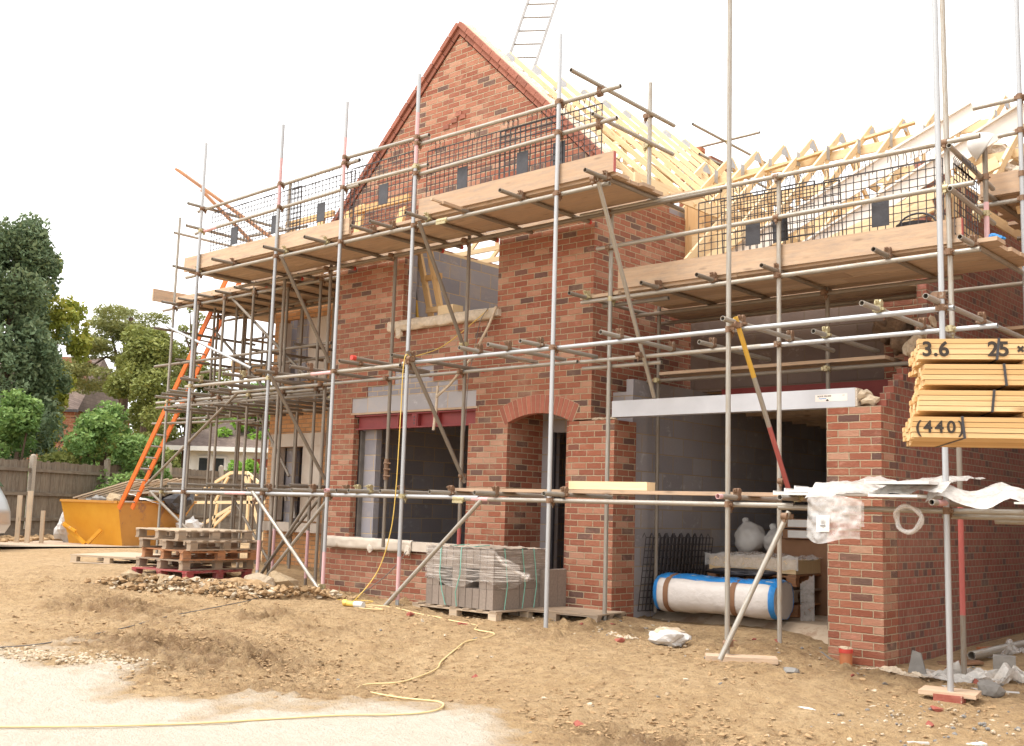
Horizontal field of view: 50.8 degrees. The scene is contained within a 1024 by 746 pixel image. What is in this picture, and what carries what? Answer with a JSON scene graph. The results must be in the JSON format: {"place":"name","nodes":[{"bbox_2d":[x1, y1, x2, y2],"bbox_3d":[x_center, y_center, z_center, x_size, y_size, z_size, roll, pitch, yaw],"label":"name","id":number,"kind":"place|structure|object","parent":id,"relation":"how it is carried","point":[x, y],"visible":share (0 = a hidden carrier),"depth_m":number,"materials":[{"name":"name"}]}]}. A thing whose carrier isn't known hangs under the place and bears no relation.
{"place":"outdoors","nodes":[
{"label":"outdoors","id":0,"kind":"place"},
{"bbox_2d":[0,357,130,460],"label":"house","id":1,"kind":"structure","parent":0,"point":[78,404],"depth_m":49.37,"materials":[{"name":"red brick"}]},
{"bbox_2d":[0,540,137,546],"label":"path","id":2,"kind":"structure","parent":0,"point":[50,543],"depth_m":22.50,"materials":[{"name":"concrete"}]},
{"bbox_2d":[14,495,22,541],"bbox_3d":[-10.583,3.199,23.122,0.111,1.153,0.071,2,-7,-3],"label":"timber stake","id":3,"kind":"object","parent":2,"relation":"on","point":[18,519],"visible":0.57,"depth_m":23.11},
{"bbox_2d":[0,527,1023,745],"bbox_3d":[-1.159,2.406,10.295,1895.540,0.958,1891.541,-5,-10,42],"label":"ground","id":4,"kind":"structure","parent":0,"point":[33,692],"depth_m":8.64,"materials":[{"name":"soil"}]},
{"bbox_2d":[0,482,10,534],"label":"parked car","id":5,"kind":"object","parent":4,"relation":"on","point":[5,518],"visible":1,"depth_m":21.12,"materials":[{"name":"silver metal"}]},
{"bbox_2d":[0,388,45,524],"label":"shrub","id":6,"kind":"object","parent":4,"relation":"on","point":[22,412],"visible":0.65,"depth_m":27.73,"materials":[{"name":"green plant"}]},
{"bbox_2d":[24,491,33,542],"bbox_3d":[-10.338,3.149,23.070,0.121,1.252,0.071,2,-7,-3],"label":"timber stake","id":7,"kind":"object","parent":4,"relation":"on","point":[28,517],"visible":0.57,"depth_m":23.06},
{"bbox_2d":[0,211,73,526],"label":"conifer tree","id":8,"kind":"object","parent":4,"relation":"on","point":[29,364],"visible":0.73,"depth_m":30.97,"materials":[{"name":"green plant"}]},
{"bbox_2d":[26,451,81,489],"bbox_3d":[-11.920,3.094,28.325,2.021,2.118,1.739,-5,-10,42],"label":"shrub","id":9,"kind":"object","parent":4,"relation":"on","point":[60,456],"visible":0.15,"depth_m":28.19,"materials":[{"name":"green plant"}]},
{"bbox_2d":[53,512,67,541],"bbox_3d":[-9.899,3.498,24.148,0.371,0.930,0.656,-1,-8,21],"label":"rubble sack","id":10,"kind":"object","parent":4,"relation":"on","point":[60,531],"visible":0.33,"depth_m":23.93,"materials":[{"name":"white plastic"}]},
{"bbox_2d":[36,294,93,459],"bbox_3d":[-14.176,1.084,33.127,2.245,7.256,2.085,-5,-10,42],"label":"golden conifer","id":11,"kind":"object","parent":4,"relation":"on","point":[59,316],"visible":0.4,"depth_m":33.11,"materials":[{"name":"green plant"}]},
{"bbox_2d":[60,400,157,499],"bbox_3d":[-10.912,2.466,28.829,3.774,3.527,2.896,-5,-10,42],"label":"shrub","id":12,"kind":"object","parent":4,"relation":"on","point":[93,428],"visible":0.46,"depth_m":28.46,"materials":[{"name":"green plant"}]},
{"bbox_2d":[70,552,168,563],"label":"pallet","id":13,"kind":"object","parent":4,"relation":"on","point":[107,558],"visible":0.56,"depth_m":17.38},
{"bbox_2d":[61,302,188,423],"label":"pine tree","id":14,"kind":"object","parent":4,"relation":"on","point":[105,324],"visible":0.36,"depth_m":45.07,"materials":[{"name":"green plant"}]},
{"bbox_2d":[60,493,196,545],"bbox_3d":[-8.626,3.329,24.202,1.831,1.259,2.377,-2,-8,28],"label":"skip","id":15,"kind":"object","parent":4,"relation":"on","point":[99,520],"visible":0.86,"depth_m":23.36,"materials":[{"name":"yellow paint"}]},
{"bbox_2d":[73,478,181,499],"bbox_3d":[-8.496,2.577,24.027,2.412,0.580,0.292,2,-7,-1],"label":"heap","id":16,"kind":"object","parent":15,"relation":"in","point":[103,492],"visible":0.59,"depth_m":23.95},
{"bbox_2d":[162,494,193,513],"bbox_3d":[-7.581,2.897,24.287,0.726,0.589,0.832,-5,-10,42],"label":"rubbish bag","id":17,"kind":"object","parent":15,"relation":"in","point":[172,502],"visible":0.58,"depth_m":23.99,"materials":[{"name":"black plastic"}]},
{"bbox_2d":[0,531,262,541],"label":"bank earth","id":18,"kind":"structure","parent":4,"relation":"on","point":[7,538],"depth_m":24.47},
{"bbox_2d":[77,324,186,467],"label":"leafy tree","id":19,"kind":"object","parent":4,"relation":"on","point":[141,377],"visible":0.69,"depth_m":41.55,"materials":[{"name":"green plant"}]},
{"bbox_2d":[0,454,266,535],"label":"board fence","id":20,"kind":"object","parent":4,"relation":"on","point":[50,485],"visible":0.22,"depth_m":26.77,"materials":[{"name":"wood"}]},
{"bbox_2d":[111,433,172,481],"bbox_3d":[-10.350,3.018,29.831,1.687,2.714,2.207,-1,-8,22],"label":"shrub","id":21,"kind":"object","parent":4,"relation":"on","point":[155,442],"visible":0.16,"depth_m":29.77,"materials":[{"name":"green plant"}]},
{"bbox_2d":[128,355,234,466],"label":"leafy tree","id":22,"kind":"object","parent":4,"relation":"on","point":[196,427],"visible":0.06,"depth_m":49.49,"materials":[{"name":"green plant"}]},
{"bbox_2d":[172,308,205,467],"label":"leafy tree","id":23,"kind":"object","parent":4,"relation":"on","point":[187,340],"visible":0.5,"depth_m":44.37,"materials":[{"name":"green plant"}]},
{"bbox_2d":[131,565,251,578],"bbox_3d":[-4.543,2.841,15.342,1.150,0.134,1.200,-3,-9,33],"label":"pallet","id":24,"kind":"object","parent":4,"relation":"on","point":[218,574],"visible":0.6,"depth_m":15.03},
{"bbox_2d":[135,556,253,570],"bbox_3d":[-4.537,2.717,15.450,1.150,0.134,1.200,-4,-9,39],"label":"pallet","id":25,"kind":"object","parent":24,"relation":"on","point":[188,565],"visible":0.73,"depth_m":15.22,"materials":[{"name":"wood"}]},
{"bbox_2d":[141,547,256,560],"bbox_3d":[-4.452,2.576,15.408,1.150,0.134,1.200,-5,-10,44],"label":"pallet","id":26,"kind":"object","parent":25,"relation":"on","point":[184,554],"visible":0.79,"depth_m":15.15,"materials":[{"name":"wood"}]},
{"bbox_2d":[138,537,262,550],"bbox_3d":[-4.450,2.445,15.453,1.200,0.134,1.250,-4,-9,37],"label":"pallet","id":27,"kind":"object","parent":26,"relation":"on","point":[197,545],"visible":0.77,"depth_m":15.13,"materials":[{"name":"wood"}]},
{"bbox_2d":[135,527,252,539],"bbox_3d":[-4.568,2.311,15.514,1.150,0.134,1.200,-5,-10,42],"label":"pallet","id":28,"kind":"object","parent":27,"relation":"on","point":[194,533],"visible":1,"depth_m":15.30,"materials":[{"name":"wood"}]},
{"bbox_2d":[0,551,406,647],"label":"grey cable","id":29,"kind":"object","parent":4,"relation":"on","point":[184,613],"visible":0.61,"depth_m":11.76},
{"bbox_2d":[165,422,268,470],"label":"bungalow","id":30,"kind":"object","parent":4,"relation":"on","point":[225,450],"visible":0.15,"depth_m":42.44,"materials":[{"name":"white tile"}]},
{"bbox_2d":[62,572,388,599],"bbox_3d":[-3.257,2.800,14.013,2.907,0.389,4.129,-5,-10,42],"label":"rubble heap","id":31,"kind":"object","parent":4,"relation":"on","point":[247,589],"visible":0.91,"depth_m":13.30,"materials":[{"name":"stone"}]},
{"bbox_2d":[195,471,264,529],"bbox_3d":[-6.823,3.249,26.225,3.418,1.720,0.040,-5,-10,42],"label":"propped roof frame","id":32,"kind":"object","parent":4,"relation":"on","point":[227,511],"visible":0.52,"depth_m":26.37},
{"bbox_2d":[144,217,336,584],"bbox_3d":[-3.566,0.382,19.354,5.515,6.300,6.475,5,-8,-25],"label":"tube scaffold","id":33,"kind":"object","parent":4,"relation":"on","point":[251,303],"visible":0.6,"depth_m":18.44,"materials":[{"name":"metal"}]},
{"bbox_2d":[117,281,241,509],"bbox_3d":[-6.272,0.213,20.647,3.826,4.855,0.399,-5,-10,41],"label":"ladder","id":34,"kind":"object","parent":33,"relation":"attached to","point":[204,327],"visible":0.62,"depth_m":20.95,"materials":[{"name":"metal"}]},
{"bbox_2d":[217,403,269,439],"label":"leafy tree","id":35,"kind":"object","parent":4,"relation":"on","point":[227,431],"visible":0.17,"depth_m":43.25,"materials":[{"name":"green plant"}]},
{"bbox_2d":[0,604,494,727],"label":"extension cable","id":36,"kind":"object","parent":4,"relation":"on","point":[208,722],"visible":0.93,"depth_m":7.26,"materials":[{"name":"plastic"}]},
{"bbox_2d":[268,570,298,587],"bbox_3d":[-2.967,2.728,14.067,0.407,0.314,0.313,6,-8,-31],"label":"boulder","id":37,"kind":"object","parent":4,"relation":"on","point":[280,579],"visible":0.39,"depth_m":13.97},
{"bbox_2d":[412,601,532,620],"bbox_3d":[-0.291,2.793,12.704,1.360,0.134,1.160,-5,-10,42],"label":"pallet","id":38,"kind":"object","parent":4,"relation":"on","point":[494,615],"visible":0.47,"depth_m":12.24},
{"bbox_2d":[425,544,566,609],"bbox_3d":[-0.001,2.383,12.717,1.498,0.694,1.466,-5,-10,42],"label":"block pack","id":39,"kind":"object","parent":38,"relation":"on","point":[487,576],"visible":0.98,"depth_m":12.35,"materials":[{"name":"grey concrete"}]},
{"bbox_2d":[0,585,1023,745],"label":"gravel","id":40,"kind":"structure","parent":4,"relation":"on","point":[34,651],"depth_m":8.77,"materials":[{"name":"gravel"}]},
{"bbox_2d":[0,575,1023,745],"bbox_3d":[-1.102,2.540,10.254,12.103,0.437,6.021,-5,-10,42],"label":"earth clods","id":41,"kind":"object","parent":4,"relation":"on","point":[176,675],"visible":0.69,"depth_m":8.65,"materials":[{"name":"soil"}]},
{"bbox_2d":[172,34,954,627],"bbox_3d":[-0.225,-0.426,13.335,11.780,6.820,2.754,-5,-10,42],"label":"tube scaffold","id":42,"kind":"object","parent":4,"relation":"on","point":[558,194],"visible":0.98,"depth_m":13.20,"materials":[{"name":"metal"}]},
{"bbox_2d":[175,168,271,236],"bbox_3d":[-4.474,-2.627,16.999,2.182,1.453,0.120,-2,-8,24],"label":"ladder","id":43,"kind":"object","parent":42,"relation":"on","point":[199,185],"visible":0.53,"depth_m":17.08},
{"bbox_2d":[210,182,301,251],"bbox_3d":[-3.778,-2.194,15.754,2.231,0.960,0.092,-5,-10,42],"label":"brick guard","id":44,"kind":"object","parent":42,"relation":"attached to","point":[233,240],"visible":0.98,"depth_m":15.77,"materials":[{"name":"metal"}]},
{"bbox_2d":[290,166,354,230],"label":"brick guard","id":45,"kind":"object","parent":42,"relation":"attached to","point":[320,212],"visible":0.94,"depth_m":14.72,"materials":[{"name":"metal"}]},
{"bbox_2d":[353,203,365,232],"bbox_3d":[-2.252,-2.078,15.763,0.144,0.881,0.361,0,-7,15],"label":"timber post","id":46,"kind":"object","parent":42,"relation":"on","point":[359,223],"visible":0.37,"depth_m":15.80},
{"bbox_2d":[355,194,410,213],"bbox_3d":[-1.871,-2.436,15.561,1.104,0.120,0.050,-4,-9,39],"label":"timber rail","id":47,"kind":"object","parent":46,"relation":"on","point":[384,205],"visible":0.6,"depth_m":15.52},
{"bbox_2d":[349,142,418,228],"bbox_3d":[-1.664,-2.406,13.853,1.291,0.945,0.092,-5,-10,42],"label":"brick guard","id":48,"kind":"object","parent":42,"relation":"attached to","point":[382,194],"visible":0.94,"depth_m":13.85,"materials":[{"name":"metal"}]},
{"bbox_2d":[337,310,487,603],"bbox_3d":[-1.158,0.943,13.254,1.000,3.740,1.757,-30,-32,76],"label":"extension cable","id":49,"kind":"object","parent":42,"relation":"hanging from","point":[398,459],"visible":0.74,"depth_m":12.73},
{"bbox_2d":[426,107,562,196],"bbox_3d":[-0.255,-2.472,12.609,2.171,0.944,0.092,-5,-10,42],"label":"brick guard","id":50,"kind":"object","parent":42,"relation":"attached to","point":[521,168],"visible":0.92,"depth_m":12.60,"materials":[{"name":"plastic"}]},
{"bbox_2d":[498,96,602,178],"bbox_3d":[0.402,-2.527,12.033,1.501,0.921,0.092,-5,-10,42],"label":"brick guard","id":51,"kind":"object","parent":42,"relation":"attached to","point":[573,142],"visible":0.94,"depth_m":11.87,"materials":[{"name":"plastic"}]},
{"bbox_2d":[569,481,654,490],"bbox_3d":[1.025,1.169,11.172,0.962,0.090,0.160,-4,-9,38],"label":"timber offcut","id":52,"kind":"object","parent":42,"relation":"on","point":[607,485],"visible":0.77,"depth_m":11.08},
{"bbox_2d":[773,491,867,496],"bbox_3d":[2.754,1.032,9.212,1.000,0.035,0.300,-5,-10,42],"label":"white board","id":53,"kind":"object","parent":42,"relation":"on","point":[805,494],"visible":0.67,"depth_m":9.23,"materials":[{"name":"plastic"}]},
{"bbox_2d":[784,488,909,494],"bbox_3d":[2.853,1.011,9.227,0.970,0.035,0.350,-5,-10,42],"label":"white board","id":54,"kind":"object","parent":53,"relation":"on","point":[791,490],"visible":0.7,"depth_m":9.37,"materials":[{"name":"plastic"}]},
{"bbox_2d":[794,486,878,489],"bbox_3d":[2.898,0.985,9.190,0.950,0.035,0.250,-5,-10,42],"label":"white board","id":55,"kind":"object","parent":54,"relation":"on","point":[801,488],"visible":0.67,"depth_m":9.37,"materials":[{"name":"plastic"}]},
{"bbox_2d":[805,475,984,497],"bbox_3d":[3.239,0.965,9.121,1.150,0.233,1.000,-5,-10,42],"label":"polythene sheet","id":56,"kind":"object","parent":55,"relation":"on","point":[827,489],"visible":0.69,"depth_m":8.95,"materials":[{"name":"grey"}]},
{"bbox_2d":[864,479,938,484],"bbox_3d":[3.180,0.885,8.710,0.520,0.035,0.400,-5,-10,42],"label":"white board","id":57,"kind":"object","parent":56,"relation":"on","point":[874,482],"visible":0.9,"depth_m":8.57,"materials":[{"name":"plastic"}]},
{"bbox_2d":[868,492,941,498],"bbox_3d":[3.170,0.990,8.704,0.400,0.035,0.500,-5,-10,42],"label":"white board","id":58,"kind":"object","parent":56,"relation":"on","point":[871,494],"visible":0.98,"depth_m":8.57,"materials":[{"name":"plastic"}]},
{"bbox_2d":[816,515,829,531],"bbox_3d":[2.644,1.186,8.932,0.490,0.457,0.197,-5,-10,42],"label":"label","id":59,"kind":"object","parent":42,"relation":"hanging from","point":[822,523],"visible":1,"depth_m":8.89,"materials":[{"name":"white"}]},
{"bbox_2d":[508,606,625,621],"bbox_3d":[0.616,2.758,12.293,1.200,0.132,0.620,-3,-9,35],"label":"pallet","id":60,"kind":"object","parent":4,"relation":"on","point":[556,613],"visible":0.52,"depth_m":12.09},
{"bbox_2d":[262,21,1023,667],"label":"brick house","id":61,"kind":"structure","parent":4,"relation":"on","point":[886,589],"depth_m":13.79,"materials":[{"name":"red brick"}]},
{"bbox_2d":[417,252,442,315],"bbox_3d":[-1.127,-1.008,15.589,0.580,1.572,0.265,-5,-10,42],"label":"timber trestle","id":62,"kind":"object","parent":61,"relation":"in","point":[431,310],"visible":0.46,"depth_m":15.62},
{"bbox_2d":[432,306,496,429],"bbox_3d":[-0.623,-0.054,14.067,0.991,1.589,0.061,-4,-9,36],"label":"cable","id":63,"kind":"object","parent":61,"relation":"hanging from","point":[438,393],"visible":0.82,"depth_m":14.13,"materials":[{"name":"beige"}]},
{"bbox_2d":[509,0,557,71],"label":"roof ladder","id":64,"kind":"object","parent":61,"relation":"on","point":[541,44],"visible":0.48,"depth_m":17.07,"materials":[{"name":"metal"}]},
{"bbox_2d":[638,533,693,611],"bbox_3d":[1.879,2.403,13.089,0.107,0.921,1.049,-5,-10,42],"label":"spare guard","id":65,"kind":"object","parent":61,"relation":"on","point":[646,570],"visible":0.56,"depth_m":12.84,"materials":[{"name":"metal"}]},
{"bbox_2d":[645,533,700,610],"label":"spare guard","id":66,"kind":"object","parent":61,"relation":"on","point":[652,577],"visible":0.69,"depth_m":12.99,"materials":[{"name":"metal"}]},
{"bbox_2d":[652,533,706,610],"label":"spare guard","id":67,"kind":"object","parent":61,"relation":"on","point":[661,557],"visible":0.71,"depth_m":13.12,"materials":[{"name":"metal"}]},
{"bbox_2d":[658,533,712,610],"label":"spare guard","id":68,"kind":"object","parent":61,"relation":"on","point":[686,557],"visible":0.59,"depth_m":13.22,"materials":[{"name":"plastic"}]},
{"bbox_2d":[656,123,781,188],"bbox_3d":[4.102,-2.831,19.504,2.601,3.060,1.864,3,-7,-13],"label":"tube scaffold","id":69,"kind":"object","parent":61,"relation":"attached to","point":[721,141],"visible":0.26,"depth_m":19.11,"materials":[{"name":"metal"}]},
{"bbox_2d":[653,572,793,619],"bbox_3d":[2.405,2.547,12.357,1.498,0.456,0.672,-4,-9,36],"label":"insulation roll","id":70,"kind":"object","parent":61,"relation":"on","point":[686,592],"visible":0.9,"depth_m":12.11,"materials":[{"name":"plastic"}]},
{"bbox_2d":[703,568,776,576],"bbox_3d":[2.709,2.341,12.698,1.032,0.087,0.487,-5,-10,42],"label":"black sheeting","id":71,"kind":"object","parent":70,"relation":"on","point":[743,572],"visible":0.81,"depth_m":12.50,"materials":[{"name":"plastic"}]},
{"bbox_2d":[774,539,826,615],"bbox_3d":[3.745,2.501,13.255,0.900,0.890,0.500,-5,-10,42],"label":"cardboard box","id":72,"kind":"object","parent":61,"relation":"on","point":[805,549],"visible":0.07,"depth_m":13.02,"materials":[{"name":"cardboard"}]},
{"bbox_2d":[783,529,826,539],"bbox_3d":[3.761,1.990,13.283,0.650,0.110,0.553,-5,-10,42],"label":"flat carton","id":73,"kind":"object","parent":72,"relation":"on","point":[800,534],"visible":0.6,"depth_m":13.11,"materials":[{"name":"cardboard"}]},
{"bbox_2d":[785,519,815,528],"bbox_3d":[3.765,1.861,13.299,0.650,0.110,0.553,-5,-10,42],"label":"flat carton","id":74,"kind":"object","parent":73,"relation":"on","point":[801,523],"visible":0.32,"depth_m":13.14,"materials":[{"name":"cardboard"}]},
{"bbox_2d":[648,626,691,647],"bbox_3d":[1.542,2.588,10.570,0.430,0.197,0.322,-5,-10,42],"label":"torn sack","id":75,"kind":"object","parent":4,"relation":"on","point":[673,637],"visible":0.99,"depth_m":10.46,"materials":[{"name":"white plastic"}]},
{"bbox_2d":[705,653,777,664],"bbox_3d":[2.031,2.533,9.570,0.620,0.045,0.230,1,-7,8],"label":"sole board","id":76,"kind":"object","parent":4,"relation":"on","point":[746,658],"visible":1,"depth_m":9.48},
{"bbox_2d":[568,0,1023,691],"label":"tube scaffold","id":77,"kind":"object","parent":4,"relation":"on","point":[868,270],"visible":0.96,"depth_m":10.62,"materials":[{"name":"metal"}]},
{"bbox_2d":[698,174,814,256],"bbox_3d":[2.523,-1.572,11.262,1.361,0.905,0.092,-5,-10,42],"label":"brick guard","id":78,"kind":"object","parent":77,"relation":"attached to","point":[752,234],"visible":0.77,"depth_m":11.25,"materials":[{"name":"plastic"}]},
{"bbox_2d":[720,170,842,253],"bbox_3d":[2.745,-1.578,11.088,1.397,0.879,0.092,-5,-10,42],"label":"brick guard","id":79,"kind":"object","parent":77,"relation":"attached to","point":[774,228],"visible":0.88,"depth_m":11.04,"materials":[{"name":"plastic"}]},
{"bbox_2d":[731,101,980,251],"bbox_3d":[3.697,-2.037,12.243,3.071,1.590,0.060,-3,-9,35],"label":"trim board","id":80,"kind":"object","parent":77,"relation":"attached to","point":[963,117],"depth_m":11.98,"materials":[{"name":"wood"}]},
{"bbox_2d":[823,149,944,237],"bbox_3d":[3.540,-1.642,10.354,1.191,0.895,0.092,-5,-10,42],"label":"brick guard","id":81,"kind":"object","parent":77,"relation":"attached to","point":[880,214],"visible":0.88,"depth_m":10.35,"materials":[{"name":"plastic"}]},
{"bbox_2d":[859,200,933,232],"bbox_3d":[3.557,-1.367,11.233,1.652,0.673,0.050,-3,-9,35],"label":"loose rafter","id":82,"kind":"object","parent":77,"relation":"on","point":[930,203],"visible":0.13,"depth_m":10.91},
{"bbox_2d":[801,104,1023,241],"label":"trim board","id":83,"kind":"object","parent":77,"relation":"attached to","point":[1005,121],"depth_m":11.53,"materials":[{"name":"wood"}]},
{"bbox_2d":[829,157,1000,236],"bbox_3d":[3.745,-1.560,11.499,2.722,1.112,0.050,-3,-9,33],"label":"loose rafter","id":84,"kind":"object","parent":77,"relation":"on","point":[993,164],"visible":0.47,"depth_m":11.21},
{"bbox_2d":[953,155,978,237],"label":"brick guard","id":85,"kind":"object","parent":77,"relation":"attached to","point":[960,169],"visible":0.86,"depth_m":10.06,"materials":[{"name":"plastic"}]},
{"bbox_2d":[967,132,994,161],"bbox_3d":[4.529,-2.170,10.360,0.267,0.265,0.344,-5,-10,42],"label":"white plastic sheet","id":86,"kind":"object","parent":77,"relation":"hanging from","point":[976,147],"visible":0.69,"depth_m":10.24,"materials":[{"name":"white plastic"}]},
{"bbox_2d":[861,666,932,677],"bbox_3d":[3.421,2.655,9.625,0.268,0.076,0.790,4,-8,-18],"label":"polythene sheet","id":87,"kind":"object","parent":4,"relation":"on","point":[894,669],"visible":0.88,"depth_m":9.51,"materials":[{"name":"beige"}]},
{"bbox_2d":[908,650,927,677],"bbox_3d":[3.572,2.590,9.501,0.193,0.280,0.054,-1,-8,19],"label":"slate piece","id":88,"kind":"object","parent":4,"relation":"on","point":[916,663],"visible":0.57,"depth_m":9.50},
{"bbox_2d":[933,693,965,703],"bbox_3d":[3.374,2.514,8.323,0.215,0.065,0.100,-4,-9,39],"label":"loose brick","id":89,"kind":"object","parent":4,"relation":"on","point":[950,698],"visible":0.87,"depth_m":8.28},
{"bbox_2d":[918,685,981,699],"bbox_3d":[3.426,2.498,8.442,0.420,0.030,0.300,-3,-8,30],"label":"sole board","id":90,"kind":"object","parent":4,"relation":"on","point":[964,693],"visible":0.97,"depth_m":8.38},
{"bbox_2d":[923,661,1023,683],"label":"polythene sheet","id":91,"kind":"object","parent":4,"relation":"on","point":[1005,673],"visible":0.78,"depth_m":9.38,"materials":[{"name":"grey"}]},
{"bbox_2d":[977,679,1005,697],"bbox_3d":[3.850,2.547,8.662,0.208,0.158,0.141,-1,-8,19],"label":"slate piece","id":92,"kind":"object","parent":4,"relation":"on","point":[990,688],"visible":0.85,"depth_m":8.62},
{"bbox_2d":[967,640,1023,659],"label":"loose pipe","id":93,"kind":"object","parent":4,"relation":"on","point":[992,650],"visible":1,"depth_m":11.06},
{"bbox_2d":[972,0,1023,335],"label":"tube scaffold","id":94,"kind":"object","parent":4,"relation":"on","point":[1006,195],"visible":0.81,"depth_m":10.89,"materials":[{"name":"metal"}]},
{"bbox_2d":[993,654,1015,668],"bbox_3d":[4.745,2.791,10.395,0.200,0.130,0.150,-2,-8,25],"label":"grey block offcut","id":95,"kind":"object","parent":4,"relation":"on","point":[1000,660],"visible":0.63,"depth_m":10.34,"materials":[{"name":"concrete"}]},
{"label":"forklift forks","id":96,"kind":"object","parent":4,"relation":"on","visible":0},
{"bbox_2d":[902,416,1023,447],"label":"timber pack","id":97,"kind":"object","parent":96,"relation":"on","point":[977,432],"visible":1,"depth_m":5.29,"materials":[{"name":"yellow wood"}]},
{"bbox_2d":[908,390,1023,421],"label":"timber pack","id":98,"kind":"object","parent":97,"relation":"on","point":[959,403],"visible":0.89,"depth_m":5.30,"materials":[{"name":"yellow wood"}]},
{"bbox_2d":[914,363,1023,393],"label":"timber pack","id":99,"kind":"object","parent":98,"relation":"on","point":[990,377],"visible":0.83,"depth_m":5.31,"materials":[{"name":"yellow wood"}]},
{"bbox_2d":[908,338,1023,376],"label":"timber pack","id":100,"kind":"object","parent":99,"relation":"on","point":[968,351],"visible":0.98,"depth_m":5.33,"materials":[{"name":"yellow wood"}]},
{"bbox_2d":[0,0,1023,466],"label":"sky","id":101,"kind":"structure","parent":0,"point":[102,101],"materials":[{"name":"white"}]},
{"bbox_2d":[734,554,773,578],"bbox_3d":[3.286,2.674,13.815,0.750,0.660,0.450,-5,-10,42],"label":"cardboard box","id":102,"kind":"object","parent":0,"point":[754,555],"visible":0.1,"depth_m":13.86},
{"bbox_2d":[734,517,765,554],"bbox_3d":[3.115,2.136,14.032,0.420,0.512,0.421,-5,-10,42],"label":"white sack","id":103,"kind":"object","parent":102,"relation":"on","point":[749,535],"visible":0.91,"depth_m":13.90,"materials":[{"name":"plastic"}]},
{"bbox_2d":[790,602,820,616],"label":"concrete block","id":104,"kind":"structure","parent":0,"point":[799,610],"depth_m":12.70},
{"bbox_2d":[793,587,821,601],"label":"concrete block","id":105,"kind":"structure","parent":104,"relation":"on","point":[806,594],"depth_m":12.72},
{"bbox_2d":[708,573,821,586],"bbox_3d":[3.105,2.487,13.158,1.200,0.134,0.800,-5,-10,42],"label":"pallet","id":106,"kind":"object","parent":105,"relation":"on","point":[805,579],"visible":0.27,"depth_m":12.76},
{"bbox_2d":[709,555,819,574],"bbox_3d":[3.103,2.335,13.170,1.160,0.160,0.720,-5,-10,42],"label":"board stack","id":107,"kind":"object","parent":106,"relation":"on","point":[795,566],"visible":0.9,"depth_m":12.87,"materials":[{"name":"wood"}]},
{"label":"white board","id":108,"kind":"object","parent":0,"visible":0},
{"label":"white board","id":109,"kind":"object","parent":108,"relation":"on","visible":0},
{"bbox_2d":[925,482,1023,508],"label":"polythene sheet","id":110,"kind":"object","parent":109,"relation":"on","point":[992,495],"visible":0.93,"depth_m":8.39,"materials":[{"name":"grey"}]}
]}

